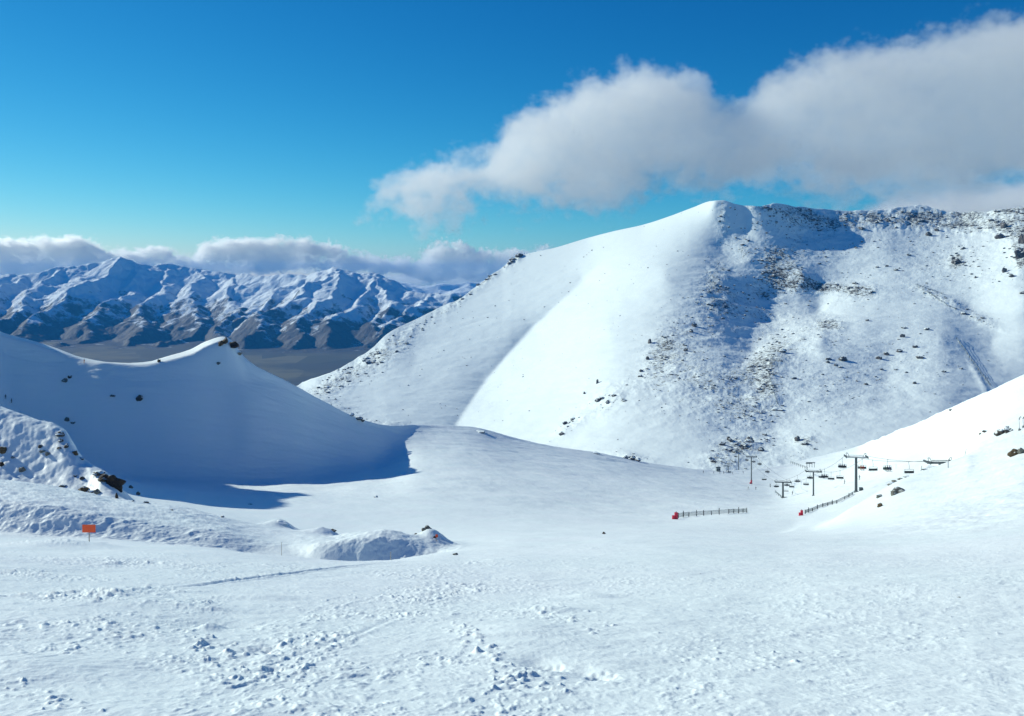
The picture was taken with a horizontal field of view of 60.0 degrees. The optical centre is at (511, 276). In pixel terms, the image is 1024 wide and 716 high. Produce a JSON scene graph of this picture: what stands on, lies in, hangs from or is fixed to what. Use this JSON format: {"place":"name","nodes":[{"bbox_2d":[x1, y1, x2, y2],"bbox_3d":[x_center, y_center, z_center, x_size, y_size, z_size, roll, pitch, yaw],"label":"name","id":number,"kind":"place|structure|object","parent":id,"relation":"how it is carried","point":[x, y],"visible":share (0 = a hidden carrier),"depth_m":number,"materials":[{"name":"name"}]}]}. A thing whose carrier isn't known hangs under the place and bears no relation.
{"place":"outdoors","nodes":[
{"label":"outdoors","id":0,"kind":"place"},
{"bbox_2d":[42,341,368,385],"bbox_3d":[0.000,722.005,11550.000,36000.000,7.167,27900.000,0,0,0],"label":"valley floor","id":1,"kind":"structure","parent":0,"point":[296,369],"depth_m":7851.72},
{"bbox_2d":[0,256,462,352],"bbox_3d":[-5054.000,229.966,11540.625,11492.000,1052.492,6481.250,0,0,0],"label":"mountains","id":2,"kind":"structure","parent":0,"point":[120,302],"depth_m":10944.30,"materials":[{"name":"white snow"}]},
{"bbox_2d":[399,281,482,295],"bbox_3d":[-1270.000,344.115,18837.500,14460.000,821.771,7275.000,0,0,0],"label":"distant hills","id":3,"kind":"structure","parent":0,"point":[463,288],"depth_m":18802.60,"materials":[{"name":"white snow"}]},
{"bbox_2d":[0,331,1023,715],"bbox_3d":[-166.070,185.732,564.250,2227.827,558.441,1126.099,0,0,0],"label":"snowfield","id":4,"kind":"structure","parent":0,"point":[214,593],"depth_m":25.20,"materials":[{"name":"white snow"}]},
{"bbox_2d":[0,446,6,453],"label":"rock","id":5,"kind":"object","parent":4,"relation":"on","point":[3,450],"visible":1,"depth_m":98.34,"materials":[{"name":"grey stone"}]},
{"bbox_2d":[19,467,25,471],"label":"rock","id":6,"kind":"object","parent":4,"relation":"on","point":[22,469],"visible":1,"depth_m":96.28,"materials":[{"name":"grey stone"}]},
{"bbox_2d":[55,431,64,436],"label":"rock","id":7,"kind":"object","parent":4,"relation":"on","point":[60,434],"visible":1,"depth_m":100.56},
{"bbox_2d":[78,486,88,491],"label":"rock","id":8,"kind":"object","parent":4,"relation":"on","point":[84,488],"visible":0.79,"depth_m":92.66,"materials":[{"name":"grey stone"}]},
{"bbox_2d":[82,525,95,541],"bbox_3d":[-24.797,15.239,51.992,0.780,1.430,0.073,0,0,0],"label":"warning board","id":9,"kind":"object","parent":4,"relation":"on","point":[89,528],"visible":0.9,"depth_m":51.95,"materials":[{"name":"orange wood"}]},
{"bbox_2d":[92,471,104,475],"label":"rock","id":10,"kind":"object","parent":4,"relation":"on","point":[96,473],"visible":0.98,"depth_m":94.73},
{"bbox_2d":[97,474,108,481],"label":"rock","id":11,"kind":"object","parent":4,"relation":"on","point":[103,477],"visible":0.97,"depth_m":93.41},
{"bbox_2d":[106,475,125,486],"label":"rock","id":12,"kind":"object","parent":4,"relation":"on","point":[113,481],"visible":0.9,"depth_m":93.41,"materials":[{"name":"stone"}]},
{"bbox_2d":[114,485,122,491],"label":"rock","id":13,"kind":"object","parent":4,"relation":"on","point":[118,488],"visible":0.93,"depth_m":93.43,"materials":[{"name":"stone"}]},
{"bbox_2d":[136,394,142,400],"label":"rock","id":14,"kind":"object","parent":4,"relation":"on","point":[139,397],"visible":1,"depth_m":377.29,"materials":[{"name":"grey stone"}]},
{"bbox_2d":[229,341,238,347],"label":"rock","id":15,"kind":"object","parent":4,"relation":"on","point":[234,344],"visible":1,"depth_m":396.99,"materials":[{"name":"grey stone"}]},
{"bbox_2d":[276,520,288,524],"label":"rock","id":16,"kind":"object","parent":4,"relation":"on","point":[281,522],"visible":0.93,"depth_m":74.81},
{"bbox_2d":[672,512,677,518],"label":"crash pad","id":17,"kind":"object","parent":4,"relation":"on","point":[675,516],"visible":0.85,"depth_m":206.15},
{"bbox_2d":[678,507,746,517],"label":"net fence","id":18,"kind":"object","parent":4,"relation":"on","point":[707,512],"visible":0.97,"depth_m":228.85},
{"bbox_2d":[746,456,756,483],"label":"lift tower","id":19,"kind":"structure","parent":4,"relation":"on","point":[751,467],"depth_m":532.71,"materials":[{"name":"metal"}]},
{"bbox_2d":[774,480,791,497],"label":"lift tower","id":20,"kind":"structure","parent":4,"relation":"on","point":[782,487],"depth_m":431.66,"materials":[{"name":"metal"}]},
{"bbox_2d":[805,468,821,495],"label":"lift tower","id":21,"kind":"structure","parent":4,"relation":"on","point":[817,471],"depth_m":369.70,"materials":[{"name":"metal"}]},
{"bbox_2d":[805,492,852,513],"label":"net fence","id":22,"kind":"object","parent":4,"relation":"on","point":[823,504],"visible":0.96,"depth_m":230.60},
{"bbox_2d":[844,453,868,492],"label":"lift tower","id":23,"kind":"structure","parent":4,"relation":"on","point":[856,479],"depth_m":258.74,"materials":[{"name":"metal"}]},
{"bbox_2d":[734,450,942,480],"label":"haul rope","id":24,"kind":"object","parent":23,"relation":"attached to","point":[850,456],"visible":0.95,"depth_m":250.26,"materials":[{"name":"metal"}]},
{"bbox_2d":[868,468,877,471],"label":"chairlift chair","id":25,"kind":"object","parent":24,"relation":"hanging from","point":[872,469],"visible":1,"depth_m":241.49,"materials":[{"name":"metal"}]},
{"bbox_2d":[739,439,938,481],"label":"haul rope","id":26,"kind":"object","parent":23,"relation":"attached to","point":[852,465],"visible":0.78,"depth_m":272.57,"materials":[{"name":"metal"}]},
{"bbox_2d":[890,487,904,492],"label":"rock","id":27,"kind":"object","parent":4,"relation":"on","point":[898,489],"visible":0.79,"depth_m":111.43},
{"bbox_2d":[923,457,951,464],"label":"lift tower","id":28,"kind":"structure","parent":4,"relation":"on","point":[930,463],"depth_m":212.83,"materials":[{"name":"metal"}]},
{"bbox_2d":[994,429,1004,435],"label":"rock","id":29,"kind":"object","parent":4,"relation":"on","point":[998,432],"visible":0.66,"depth_m":161.18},
{"bbox_2d":[1004,427,1012,432],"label":"rock","id":30,"kind":"object","parent":4,"relation":"on","point":[1007,429],"visible":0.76,"depth_m":159.23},
{"bbox_2d":[1007,449,1017,456],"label":"rock","id":31,"kind":"object","parent":4,"relation":"on","point":[1012,452],"visible":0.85,"depth_m":106.23,"materials":[{"name":"brown stone"}]},
{"bbox_2d":[1017,448,1023,453],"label":"rock","id":32,"kind":"object","parent":4,"relation":"on","point":[1020,451],"visible":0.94,"depth_m":105.50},
{"bbox_2d":[0,0,1023,285],"label":"sky","id":33,"kind":"structure","parent":0,"point":[419,142],"materials":[{"name":"blue"}]},
{"bbox_2d":[297,200,1023,469],"bbox_3d":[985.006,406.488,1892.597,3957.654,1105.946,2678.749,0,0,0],"label":"mountain","id":34,"kind":"structure","parent":0,"point":[509,346],"depth_m":1308.55,"materials":[{"name":"white snow"}]},
{"bbox_2d":[316,206,1023,469],"bbox_3d":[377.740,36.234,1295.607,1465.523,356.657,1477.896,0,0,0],"label":"scattered stones","id":35,"kind":"object","parent":34,"relation":"on","point":[858,288],"visible":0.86,"depth_m":1424.90,"materials":[{"name":"grey stone"}]},
{"bbox_2d":[745,436,753,442],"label":"boulder","id":36,"kind":"object","parent":34,"relation":"on","point":[749,439],"visible":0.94,"depth_m":791.89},
{"bbox_2d":[771,407,782,410],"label":"boulder","id":37,"kind":"object","parent":34,"relation":"on","point":[776,409],"visible":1,"depth_m":893.69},
{"bbox_2d":[838,356,847,360],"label":"boulder","id":38,"kind":"object","parent":34,"relation":"on","point":[842,358],"visible":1,"depth_m":1060.71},
{"bbox_2d":[951,258,961,263],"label":"boulder","id":39,"kind":"object","parent":34,"relation":"on","point":[957,260],"visible":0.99,"depth_m":1455.55,"materials":[{"name":"grey stone"}]},
{"bbox_2d":[956,337,990,385],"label":"piste fence","id":40,"kind":"object","parent":34,"relation":"on","point":[973,361],"visible":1,"depth_m":1050.92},
{"bbox_2d":[994,233,1004,238],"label":"boulder","id":41,"kind":"object","parent":34,"relation":"on","point":[998,236],"visible":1,"depth_m":1507.35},
{"bbox_2d":[1000,221,1007,227],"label":"boulder","id":42,"kind":"object","parent":34,"relation":"on","point":[1003,224],"visible":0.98,"depth_m":1557.46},
{"bbox_2d":[1014,247,1023,258],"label":"boulder","id":43,"kind":"object","parent":34,"relation":"on","point":[1019,252],"visible":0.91,"depth_m":1366.41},
{"bbox_2d":[1018,234,1023,243],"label":"boulder","id":44,"kind":"object","parent":34,"relation":"on","point":[1021,239],"visible":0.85,"depth_m":1431.80,"materials":[{"name":"grey stone"}]}
]}

